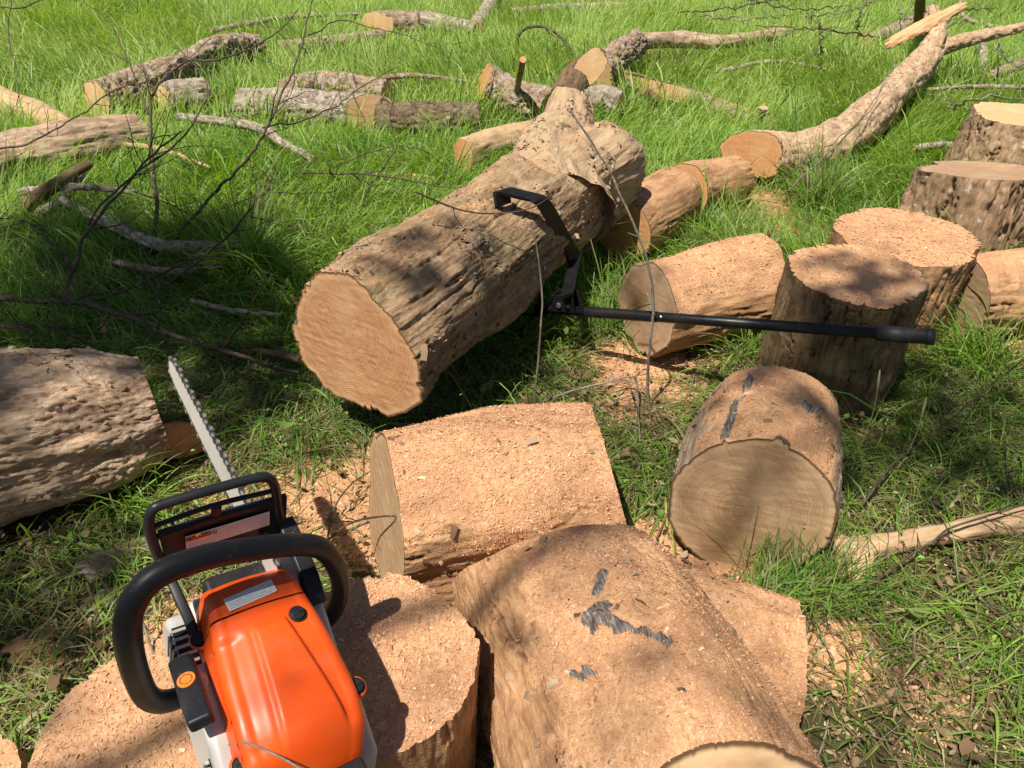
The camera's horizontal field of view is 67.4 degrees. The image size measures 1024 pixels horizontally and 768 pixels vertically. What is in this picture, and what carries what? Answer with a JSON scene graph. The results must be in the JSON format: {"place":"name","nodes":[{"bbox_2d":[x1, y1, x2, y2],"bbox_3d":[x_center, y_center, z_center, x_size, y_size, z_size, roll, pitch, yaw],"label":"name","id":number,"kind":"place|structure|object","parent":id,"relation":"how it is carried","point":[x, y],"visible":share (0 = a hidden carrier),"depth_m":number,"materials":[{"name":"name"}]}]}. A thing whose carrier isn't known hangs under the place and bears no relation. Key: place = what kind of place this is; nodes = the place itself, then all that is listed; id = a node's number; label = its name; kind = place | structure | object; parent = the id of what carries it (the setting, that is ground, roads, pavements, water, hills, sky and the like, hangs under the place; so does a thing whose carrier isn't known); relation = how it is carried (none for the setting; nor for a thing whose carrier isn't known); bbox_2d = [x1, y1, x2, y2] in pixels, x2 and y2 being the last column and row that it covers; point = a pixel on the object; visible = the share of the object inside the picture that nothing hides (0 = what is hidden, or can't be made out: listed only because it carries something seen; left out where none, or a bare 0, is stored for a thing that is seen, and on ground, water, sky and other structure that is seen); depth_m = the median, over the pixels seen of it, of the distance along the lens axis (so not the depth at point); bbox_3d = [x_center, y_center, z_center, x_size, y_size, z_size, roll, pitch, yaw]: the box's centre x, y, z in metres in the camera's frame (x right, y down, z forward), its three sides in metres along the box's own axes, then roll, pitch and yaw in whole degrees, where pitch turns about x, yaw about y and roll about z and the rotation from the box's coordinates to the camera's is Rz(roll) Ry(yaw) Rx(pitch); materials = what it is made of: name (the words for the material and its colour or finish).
{"place":"outdoors","nodes":[
{"label":"outdoors","id":0,"kind":"place"},
{"bbox_2d":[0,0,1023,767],"bbox_3d":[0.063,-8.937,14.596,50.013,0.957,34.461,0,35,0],"label":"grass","id":1,"kind":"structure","parent":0,"point":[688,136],"depth_m":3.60,"materials":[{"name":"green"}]},
{"bbox_2d":[0,261,83,347],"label":"dead branch","id":2,"kind":"object","parent":1,"relation":"on","point":[25,331],"visible":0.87,"depth_m":2.60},
{"bbox_2d":[0,210,97,281],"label":"dead branch","id":3,"kind":"object","parent":1,"relation":"on","point":[23,221],"visible":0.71,"depth_m":3.17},
{"bbox_2d":[0,273,105,348],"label":"dead branch","id":4,"kind":"object","parent":1,"relation":"on","point":[58,327],"visible":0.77,"depth_m":2.75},
{"bbox_2d":[18,159,92,210],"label":"branch log","id":5,"kind":"object","parent":1,"relation":"on","point":[44,190],"visible":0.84,"depth_m":3.70,"materials":[{"name":"brown wood"}]},
{"bbox_2d":[34,173,85,218],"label":"branch log","id":6,"kind":"object","parent":1,"relation":"on","point":[76,180],"visible":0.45,"depth_m":3.66,"materials":[{"name":"grey wood"}]},
{"bbox_2d":[17,183,138,195],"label":"branch log","id":7,"kind":"object","parent":1,"relation":"on","point":[96,187],"visible":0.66,"depth_m":3.73,"materials":[{"name":"grey wood"}]},
{"bbox_2d":[0,38,210,149],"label":"dead branch","id":8,"kind":"object","parent":1,"relation":"on","point":[59,127],"visible":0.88,"depth_m":3.88,"materials":[{"name":"wood"}]},
{"bbox_2d":[82,12,210,252],"bbox_3d":[-1.543,-1.178,3.482,0.499,0.811,1.110,6,36,9],"label":"dead branch","id":9,"kind":"object","parent":1,"relation":"on","point":[126,181],"visible":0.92,"depth_m":3.35,"materials":[{"name":"wood"}]},
{"bbox_2d":[58,196,240,253],"bbox_3d":[-1.648,-0.681,3.389,1.120,0.083,0.186,15,38,20],"label":"branch log","id":10,"kind":"object","parent":1,"relation":"on","point":[143,239],"visible":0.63,"depth_m":3.29,"materials":[{"name":"wood"}]},
{"bbox_2d":[0,247,299,373],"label":"dead branch","id":11,"kind":"object","parent":1,"relation":"on","point":[108,311],"visible":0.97,"depth_m":2.69,"materials":[{"name":"wood"}]},
{"bbox_2d":[13,86,235,301],"bbox_3d":[-1.517,-0.786,2.991,0.354,0.643,0.805,29,44,35],"label":"dead branch","id":12,"kind":"object","parent":11,"relation":"on","point":[79,253],"visible":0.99,"depth_m":3.00,"materials":[{"name":"wood"}]},
{"bbox_2d":[124,142,212,168],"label":"branch log","id":13,"kind":"object","parent":1,"relation":"on","point":[171,152],"visible":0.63,"depth_m":4.21,"materials":[{"name":"brown wood"}]},
{"bbox_2d":[106,259,238,274],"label":"branch log","id":14,"kind":"object","parent":1,"relation":"on","point":[136,266],"visible":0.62,"depth_m":3.11,"materials":[{"name":"grey wood"}]},
{"bbox_2d":[96,199,276,301],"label":"dead branch","id":15,"kind":"object","parent":1,"relation":"on","point":[137,284],"visible":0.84,"depth_m":2.97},
{"bbox_2d":[132,0,314,236],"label":"dead branch","id":16,"kind":"object","parent":1,"relation":"on","point":[155,190],"visible":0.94,"depth_m":3.72,"materials":[{"name":"wood"}]},
{"bbox_2d":[75,0,148,114],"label":"dead branch","id":17,"kind":"object","parent":16,"relation":"on","point":[140,94],"visible":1,"depth_m":4.08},
{"bbox_2d":[191,298,281,316],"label":"branch log","id":18,"kind":"object","parent":1,"relation":"on","point":[226,308],"visible":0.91,"depth_m":2.87,"materials":[{"name":"grey wood"}]},
{"bbox_2d":[173,113,317,162],"bbox_3d":[-1.575,-1.501,4.544,1.284,0.113,0.124,23,41,29],"label":"branch log","id":19,"kind":"object","parent":1,"relation":"on","point":[250,125],"visible":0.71,"depth_m":4.52,"materials":[{"name":"wood"}]},
{"bbox_2d":[159,132,359,290],"bbox_3d":[-0.984,-0.644,2.996,0.694,0.599,0.513,11,37,16],"label":"dead branch","id":20,"kind":"object","parent":1,"relation":"on","point":[209,250],"visible":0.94,"depth_m":2.97,"materials":[{"name":"wood"}]},
{"bbox_2d":[239,348,301,363],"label":"branch log","id":21,"kind":"object","parent":1,"relation":"on","point":[291,357],"visible":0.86,"depth_m":2.63,"materials":[{"name":"brown wood"}]},
{"bbox_2d":[210,12,357,33],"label":"branch log","id":22,"kind":"object","parent":1,"relation":"on","point":[239,24],"visible":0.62,"depth_m":7.31,"materials":[{"name":"brown wood"}]},
{"bbox_2d":[328,503,396,539],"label":"dead branch","id":23,"kind":"object","parent":1,"relation":"on","point":[344,526],"visible":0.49,"depth_m":1.77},
{"bbox_2d":[300,160,457,199],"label":"dead branch","id":24,"kind":"object","parent":1,"relation":"on","point":[333,174],"visible":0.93,"depth_m":3.69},
{"bbox_2d":[346,66,422,206],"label":"dead branch","id":25,"kind":"object","parent":1,"relation":"on","point":[367,190],"visible":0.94,"depth_m":3.66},
{"bbox_2d":[379,73,470,82],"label":"branch log","id":26,"kind":"object","parent":1,"relation":"on","point":[403,75],"visible":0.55,"depth_m":5.58,"materials":[{"name":"brown wood"}]},
{"bbox_2d":[526,221,542,403],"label":"dead branch","id":27,"kind":"object","parent":1,"relation":"on","point":[536,377],"visible":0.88,"depth_m":2.27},
{"bbox_2d":[542,354,686,441],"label":"dead branch","id":28,"kind":"object","parent":1,"relation":"on","point":[584,387],"visible":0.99,"depth_m":2.50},
{"bbox_2d":[755,0,883,64],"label":"dead branch","id":29,"kind":"object","parent":1,"relation":"on","point":[846,33],"visible":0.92,"depth_m":6.12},
{"bbox_2d":[787,57,896,192],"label":"dead branch","id":30,"kind":"object","parent":1,"relation":"on","point":[863,117],"visible":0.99,"depth_m":3.35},
{"bbox_2d":[914,0,925,41],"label":"snag","id":31,"kind":"object","parent":1,"relation":"on","point":[919,8],"visible":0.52,"depth_m":5.93,"materials":[{"name":"brown wood"}]},
{"bbox_2d":[921,63,1023,110],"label":"dead branch","id":32,"kind":"object","parent":1,"relation":"on","point":[965,100],"visible":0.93,"depth_m":4.53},
{"bbox_2d":[927,84,1023,91],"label":"branch log","id":33,"kind":"object","parent":1,"relation":"on","point":[969,86],"visible":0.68,"depth_m":5.32,"materials":[{"name":"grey wood"}]},
{"bbox_2d":[984,58,1023,81],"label":"branch log","id":34,"kind":"object","parent":1,"relation":"on","point":[999,69],"visible":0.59,"depth_m":5.63,"materials":[{"name":"brown wood"}]},
{"bbox_2d":[0,0,1023,767],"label":"ground","id":35,"kind":"structure","parent":0,"point":[896,670],"depth_m":2.05,"materials":[{"name":"soil"}]},
{"bbox_2d":[0,734,29,767],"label":"log round","id":36,"kind":"object","parent":35,"relation":"on","point":[12,754],"visible":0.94,"depth_m":1.38,"materials":[{"name":"brown wood"}]},
{"bbox_2d":[0,624,57,665],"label":"bark slab","id":37,"kind":"object","parent":35,"relation":"on","point":[17,643],"depth_m":1.73,"materials":[{"name":"wood"}]},
{"bbox_2d":[0,85,69,125],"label":"log","id":38,"kind":"object","parent":35,"relation":"on","point":[14,96],"visible":0.36,"depth_m":4.79,"materials":[{"name":"brown wood"}]},
{"bbox_2d":[0,113,148,184],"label":"log","id":39,"kind":"object","parent":35,"relation":"on","point":[94,127],"visible":0.59,"depth_m":4.17,"materials":[{"name":"brown wood"}]},
{"bbox_2d":[0,345,171,527],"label":"log round","id":40,"kind":"object","parent":35,"relation":"on","point":[76,422],"visible":1,"depth_m":1.97,"materials":[{"name":"brown wood"}]},
{"bbox_2d":[79,585,126,611],"bbox_3d":[-0.969,0.518,1.848,0.131,0.025,0.065,-18,39,-24],"label":"bark slab","id":41,"kind":"object","parent":35,"relation":"on","point":[85,607],"depth_m":1.83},
{"bbox_2d":[27,637,198,767],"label":"log round","id":42,"kind":"object","parent":35,"relation":"on","point":[99,719],"visible":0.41,"depth_m":1.23,"materials":[{"name":"brown wood"}]},
{"bbox_2d":[76,529,160,582],"bbox_3d":[-0.985,0.431,1.956,0.228,0.047,0.084,-29,44,-34],"label":"bark slab","id":43,"kind":"object","parent":35,"relation":"on","point":[98,559],"depth_m":1.92,"materials":[{"name":"wood"}]},
{"bbox_2d":[39,431,214,587],"bbox_3d":[-1.053,0.281,2.040,0.637,0.221,0.603,0,35,0],"label":"grass tuft","id":44,"kind":"object","parent":35,"relation":"on","point":[137,484],"visible":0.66,"depth_m":2.07,"materials":[{"name":"green"}]},
{"bbox_2d":[83,32,266,116],"bbox_3d":[-2.410,-2.323,5.653,0.374,0.296,1.886,8,36,12],"label":"log","id":45,"kind":"object","parent":35,"relation":"on","point":[231,42],"visible":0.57,"depth_m":5.32,"materials":[{"name":"brown wood"}]},
{"bbox_2d":[115,148,237,230],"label":"dead branch","id":46,"kind":"object","parent":35,"relation":"on","point":[150,196],"visible":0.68,"depth_m":3.51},
{"bbox_2d":[152,77,213,115],"bbox_3d":[-2.255,-1.936,5.204,0.383,0.251,0.278,-20,39,-26],"label":"log round","id":47,"kind":"object","parent":35,"relation":"on","point":[180,85],"visible":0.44,"depth_m":5.12,"materials":[{"name":"grey wood"}]},
{"bbox_2d":[163,421,209,458],"bbox_3d":[-0.967,0.163,2.249,0.173,0.120,0.068,-19,39,-25],"label":"split wood","id":48,"kind":"object","parent":35,"relation":"on","point":[183,442],"visible":0.59,"depth_m":2.23,"materials":[{"name":"wood"}]},
{"bbox_2d":[124,142,368,322],"bbox_3d":[-1.049,-0.712,3.176,1.106,0.545,0.954,-19,39,-25],"label":"grass tuft","id":49,"kind":"object","parent":35,"relation":"on","point":[266,244],"visible":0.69,"depth_m":3.15,"materials":[{"name":"green"}]},
{"bbox_2d":[172,0,357,239],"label":"dead branch","id":50,"kind":"object","parent":35,"relation":"on","point":[208,198],"visible":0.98,"depth_m":3.36,"materials":[{"name":"wood"}]},
{"bbox_2d":[262,29,396,128],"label":"dead branch","id":51,"kind":"object","parent":50,"relation":"attached to","point":[330,108],"visible":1,"depth_m":3.61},
{"bbox_2d":[308,7,467,53],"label":"dead branch","id":52,"kind":"object","parent":50,"relation":"on","point":[383,30],"visible":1,"depth_m":4.32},
{"bbox_2d":[212,159,347,210],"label":"dead branch","id":53,"kind":"object","parent":35,"relation":"on","point":[287,192],"visible":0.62,"depth_m":3.64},
{"bbox_2d":[233,87,395,131],"bbox_3d":[-1.259,-1.766,4.956,1.064,0.275,0.269,6,35,9],"label":"log","id":54,"kind":"object","parent":35,"relation":"on","point":[324,98],"visible":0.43,"depth_m":4.87,"materials":[{"name":"wood"}]},
{"bbox_2d":[277,30,386,51],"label":"log","id":55,"kind":"object","parent":35,"relation":"on","point":[343,37],"visible":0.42,"depth_m":6.81,"materials":[{"name":"brown wood"}]},
{"bbox_2d":[276,70,392,99],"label":"log","id":56,"kind":"object","parent":35,"relation":"on","point":[326,78],"visible":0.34,"depth_m":5.30,"materials":[{"name":"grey wood"}]},
{"bbox_2d":[325,451,369,538],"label":"dead branch","id":57,"kind":"object","parent":35,"relation":"on","point":[330,518],"visible":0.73,"depth_m":2.05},
{"bbox_2d":[360,10,420,34],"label":"log","id":58,"kind":"object","parent":35,"relation":"on","point":[392,18],"visible":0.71,"depth_m":7.30,"materials":[{"name":"brown wood"}]},
{"bbox_2d":[323,572,479,767],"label":"log round","id":59,"kind":"object","parent":35,"relation":"on","point":[408,649],"visible":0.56,"depth_m":1.29,"materials":[{"name":"brown wood"}]},
{"bbox_2d":[112,356,376,767],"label":"chainsaw","id":60,"kind":"object","parent":59,"relation":"on","point":[253,655],"visible":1,"depth_m":1.07,"materials":[{"name":"orange plastic"}]},
{"bbox_2d":[374,100,478,140],"bbox_3d":[-0.526,-1.637,4.797,0.651,0.254,0.282,0,35,0],"label":"log","id":61,"kind":"object","parent":35,"relation":"on","point":[440,108],"visible":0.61,"depth_m":4.70,"materials":[{"name":"brown wood"}]},
{"bbox_2d":[411,10,480,37],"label":"log","id":62,"kind":"object","parent":35,"relation":"on","point":[424,17],"visible":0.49,"depth_m":7.31,"materials":[{"name":"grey wood"}]},
{"bbox_2d":[471,0,500,31],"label":"log","id":63,"kind":"object","parent":35,"relation":"on","point":[478,18],"visible":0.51,"depth_m":7.74,"materials":[{"name":"grey wood"}]},
{"bbox_2d":[453,120,531,170],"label":"log","id":64,"kind":"object","parent":35,"relation":"on","point":[492,134],"visible":0.48,"depth_m":4.32,"materials":[{"name":"brown wood"}]},
{"bbox_2d":[369,401,626,606],"bbox_3d":[-0.016,0.280,1.817,0.662,0.486,0.464,-6,35,-9],"label":"log round","id":65,"kind":"object","parent":35,"relation":"on","point":[456,493],"visible":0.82,"depth_m":1.62,"materials":[{"name":"brown wood"}]},
{"bbox_2d":[0,165,1023,767],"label":"leaf litter","id":66,"kind":"object","parent":35,"relation":"on","point":[964,745],"visible":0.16,"depth_m":1.96,"materials":[{"name":"brown plant"}]},
{"bbox_2d":[0,113,1023,767],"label":"twig litter","id":67,"kind":"object","parent":35,"relation":"on","point":[654,515],"visible":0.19,"depth_m":2.08,"materials":[{"name":"wood"}]},
{"bbox_2d":[1,165,1023,767],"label":"sawdust on ground","id":68,"kind":"object","parent":35,"relation":"on","point":[833,647],"visible":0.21,"depth_m":2.06,"materials":[{"name":"wood"}]},
{"bbox_2d":[477,63,553,119],"bbox_3d":[-0.056,-1.992,5.239,0.342,0.298,0.951,-25,42,-31],"label":"log","id":69,"kind":"object","parent":35,"relation":"on","point":[512,98],"visible":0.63,"depth_m":5.03,"materials":[{"name":"wood"}]},
{"bbox_2d":[514,56,525,93],"bbox_3d":[0.047,-1.918,4.821,0.046,0.341,0.416,-3,35,-5],"label":"stick","id":70,"kind":"object","parent":69,"relation":"on","point":[520,71],"visible":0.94,"depth_m":4.78,"materials":[{"name":"brown wood"}]},
{"bbox_2d":[551,47,607,92],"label":"log","id":71,"kind":"object","parent":35,"relation":"on","point":[576,73],"visible":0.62,"depth_m":5.06,"materials":[{"name":"brown wood"}]},
{"bbox_2d":[512,0,655,13],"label":"branch log","id":72,"kind":"object","parent":35,"relation":"on","point":[571,4],"visible":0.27,"depth_m":8.29,"materials":[{"name":"brown wood"}]},
{"bbox_2d":[532,223,673,360],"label":"grass tuft","id":73,"kind":"object","parent":35,"relation":"on","point":[604,303],"visible":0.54,"depth_m":2.86,"materials":[{"name":"green"}]},
{"bbox_2d":[584,85,623,118],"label":"log","id":74,"kind":"object","parent":35,"relation":"on","point":[595,90],"visible":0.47,"depth_m":5.03,"materials":[{"name":"grey wood"}]},
{"bbox_2d":[569,107,654,410],"bbox_3d":[0.301,-0.290,2.251,0.308,1.000,0.073,0,35,0],"label":"dead branch","id":75,"kind":"object","parent":35,"relation":"on","point":[651,281],"visible":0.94,"depth_m":2.20,"materials":[{"name":"wood"}]},
{"bbox_2d":[591,29,648,85],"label":"log","id":76,"kind":"object","parent":35,"relation":"on","point":[636,41],"visible":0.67,"depth_m":5.65,"materials":[{"name":"grey wood"}]},
{"bbox_2d":[452,522,824,767],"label":"log","id":77,"kind":"object","parent":35,"relation":"on","point":[617,645],"visible":0.99,"depth_m":1.28,"materials":[{"name":"brown wood"}]},
{"bbox_2d":[599,166,702,262],"bbox_3d":[0.625,-0.767,3.469,0.302,0.311,0.469,25,42,31],"label":"log round","id":78,"kind":"object","parent":35,"relation":"on","point":[658,206],"visible":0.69,"depth_m":3.34,"materials":[{"name":"brown wood"}]},
{"bbox_2d":[617,233,784,357],"bbox_3d":[0.684,-0.325,2.760,0.516,0.370,0.366,-12,37,-17],"label":"log round","id":79,"kind":"object","parent":35,"relation":"on","point":[740,276],"visible":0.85,"depth_m":2.64,"materials":[{"name":"brown wood"}]},
{"bbox_2d":[616,70,791,128],"bbox_3d":[1.162,-1.997,5.318,0.153,0.161,2.054,-23,41,-30],"label":"branch log","id":80,"kind":"object","parent":35,"relation":"on","point":[653,82],"visible":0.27,"depth_m":5.32,"materials":[{"name":"brown wood"}]},
{"bbox_2d":[672,155,754,214],"bbox_3d":[0.972,-0.987,3.799,0.429,0.290,0.287,-25,42,-31],"label":"log round","id":81,"kind":"object","parent":35,"relation":"on","point":[718,167],"visible":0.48,"depth_m":3.71,"materials":[{"name":"brown wood"}]},
{"bbox_2d":[493,187,935,344],"bbox_3d":[0.579,-0.259,2.486,1.378,0.666,0.352,16,38,21],"label":"lifting lever","id":82,"kind":"object","parent":35,"relation":"on","point":[566,299],"visible":0.91,"depth_m":2.42,"materials":[{"name":"black paint"}]},
{"bbox_2d":[292,86,645,416],"bbox_3d":[-0.038,-0.556,2.692,0.537,0.576,1.711,18,39,24],"label":"log","id":83,"kind":"object","parent":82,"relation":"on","point":[396,320],"visible":0.98,"depth_m":2.25,"materials":[{"name":"brown wood"}]},
{"bbox_2d":[415,191,553,227],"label":"dead branch","id":84,"kind":"object","parent":83,"relation":"on","point":[430,198],"visible":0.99,"depth_m":2.26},
{"bbox_2d":[645,27,786,49],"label":"branch log","id":85,"kind":"object","parent":35,"relation":"on","point":[679,35],"visible":0.65,"depth_m":6.55,"materials":[{"name":"brown wood"}]},
{"bbox_2d":[680,310,771,377],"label":"grass tuft","id":86,"kind":"object","parent":35,"relation":"on","point":[731,347],"visible":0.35,"depth_m":2.71,"materials":[{"name":"green"}]},
{"bbox_2d":[668,366,842,570],"bbox_3d":[0.636,0.210,1.973,0.409,0.424,0.424,13,37,18],"label":"log round","id":87,"kind":"object","parent":35,"relation":"on","point":[767,440],"visible":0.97,"depth_m":1.84,"materials":[{"name":"brown wood"}]},
{"bbox_2d":[692,506,872,643],"bbox_3d":[0.644,0.424,1.779,0.398,0.226,0.345,-5,35,-7],"label":"grass tuft","id":88,"kind":"object","parent":35,"relation":"on","point":[788,580],"visible":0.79,"depth_m":1.75,"materials":[{"name":"green"}]},
{"bbox_2d":[740,113,898,218],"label":"grass tuft","id":89,"kind":"object","parent":35,"relation":"on","point":[813,180],"visible":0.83,"depth_m":3.80,"materials":[{"name":"green"}]},
{"bbox_2d":[712,505,961,665],"bbox_3d":[0.756,0.400,1.837,0.580,0.219,0.545,20,40,26],"label":"grass tuft","id":90,"kind":"object","parent":35,"relation":"on","point":[839,576],"visible":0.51,"depth_m":1.83,"materials":[{"name":"green"}]},
{"bbox_2d":[755,244,929,417],"bbox_3d":[1.072,-0.164,2.499,0.463,0.463,0.429,0,35,0],"label":"log round","id":91,"kind":"object","parent":35,"relation":"on","point":[849,284],"visible":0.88,"depth_m":2.36,"materials":[{"name":"brown wood"}]},
{"bbox_2d":[842,547,874,586],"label":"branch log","id":92,"kind":"object","parent":35,"relation":"on","point":[865,550],"visible":0.25,"depth_m":1.89,"materials":[{"name":"brown wood"}]},
{"bbox_2d":[719,4,1023,179],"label":"forked branch","id":93,"kind":"object","parent":35,"relation":"on","point":[932,49],"visible":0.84,"depth_m":4.35,"materials":[{"name":"brown wood"}]},
{"bbox_2d":[883,2,968,49],"bbox_3d":[2.957,-2.561,5.487,0.682,0.279,0.080,-12,37,-17],"label":"split wood","id":94,"kind":"object","parent":93,"relation":"on","point":[924,25],"visible":1,"depth_m":5.46,"materials":[{"name":"wood"}]},
{"bbox_2d":[857,15,913,50],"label":"log","id":95,"kind":"object","parent":35,"relation":"on","point":[901,23],"visible":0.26,"depth_m":6.97,"materials":[{"name":"brown wood"}]},
{"bbox_2d":[827,207,981,352],"bbox_3d":[1.410,-0.383,2.856,0.489,0.392,0.517,0,35,0],"label":"log round","id":96,"kind":"object","parent":35,"relation":"on","point":[940,254],"visible":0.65,"depth_m":2.70,"materials":[{"name":"brown wood"}]},
{"bbox_2d":[826,506,1023,568],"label":"branch log","id":97,"kind":"object","parent":35,"relation":"on","point":[980,529],"visible":0.65,"depth_m":1.97,"materials":[{"name":"brown wood"}]},
{"bbox_2d":[833,498,1023,608],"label":"dead branch","id":98,"kind":"object","parent":97,"relation":"on","point":[896,565],"visible":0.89,"depth_m":1.92,"materials":[{"name":"wood"}]},
{"bbox_2d":[860,349,1023,506],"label":"dead branch","id":99,"kind":"object","parent":35,"relation":"on","point":[910,450],"visible":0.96,"depth_m":2.19,"materials":[{"name":"wood"}]},
{"bbox_2d":[898,160,1023,253],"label":"tree stump","id":100,"kind":"object","parent":35,"relation":"on","point":[982,202],"visible":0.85,"depth_m":3.21,"materials":[{"name":"brown wood"}]},
{"bbox_2d":[908,276,1023,413],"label":"grass tuft","id":101,"kind":"object","parent":35,"relation":"on","point":[974,351],"visible":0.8,"depth_m":2.65,"materials":[{"name":"green"}]},
{"bbox_2d":[942,102,1023,165],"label":"tree stump","id":102,"kind":"object","parent":35,"relation":"on","point":[998,127],"visible":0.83,"depth_m":3.92,"materials":[{"name":"wood"}]},
{"bbox_2d":[946,248,1023,337],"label":"log","id":103,"kind":"object","parent":35,"relation":"on","point":[997,277],"visible":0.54,"depth_m":2.74,"materials":[{"name":"wood"}]},
{"bbox_2d":[946,556,1023,643],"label":"dead branch","id":104,"kind":"object","parent":35,"relation":"on","point":[968,584],"visible":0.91,"depth_m":1.82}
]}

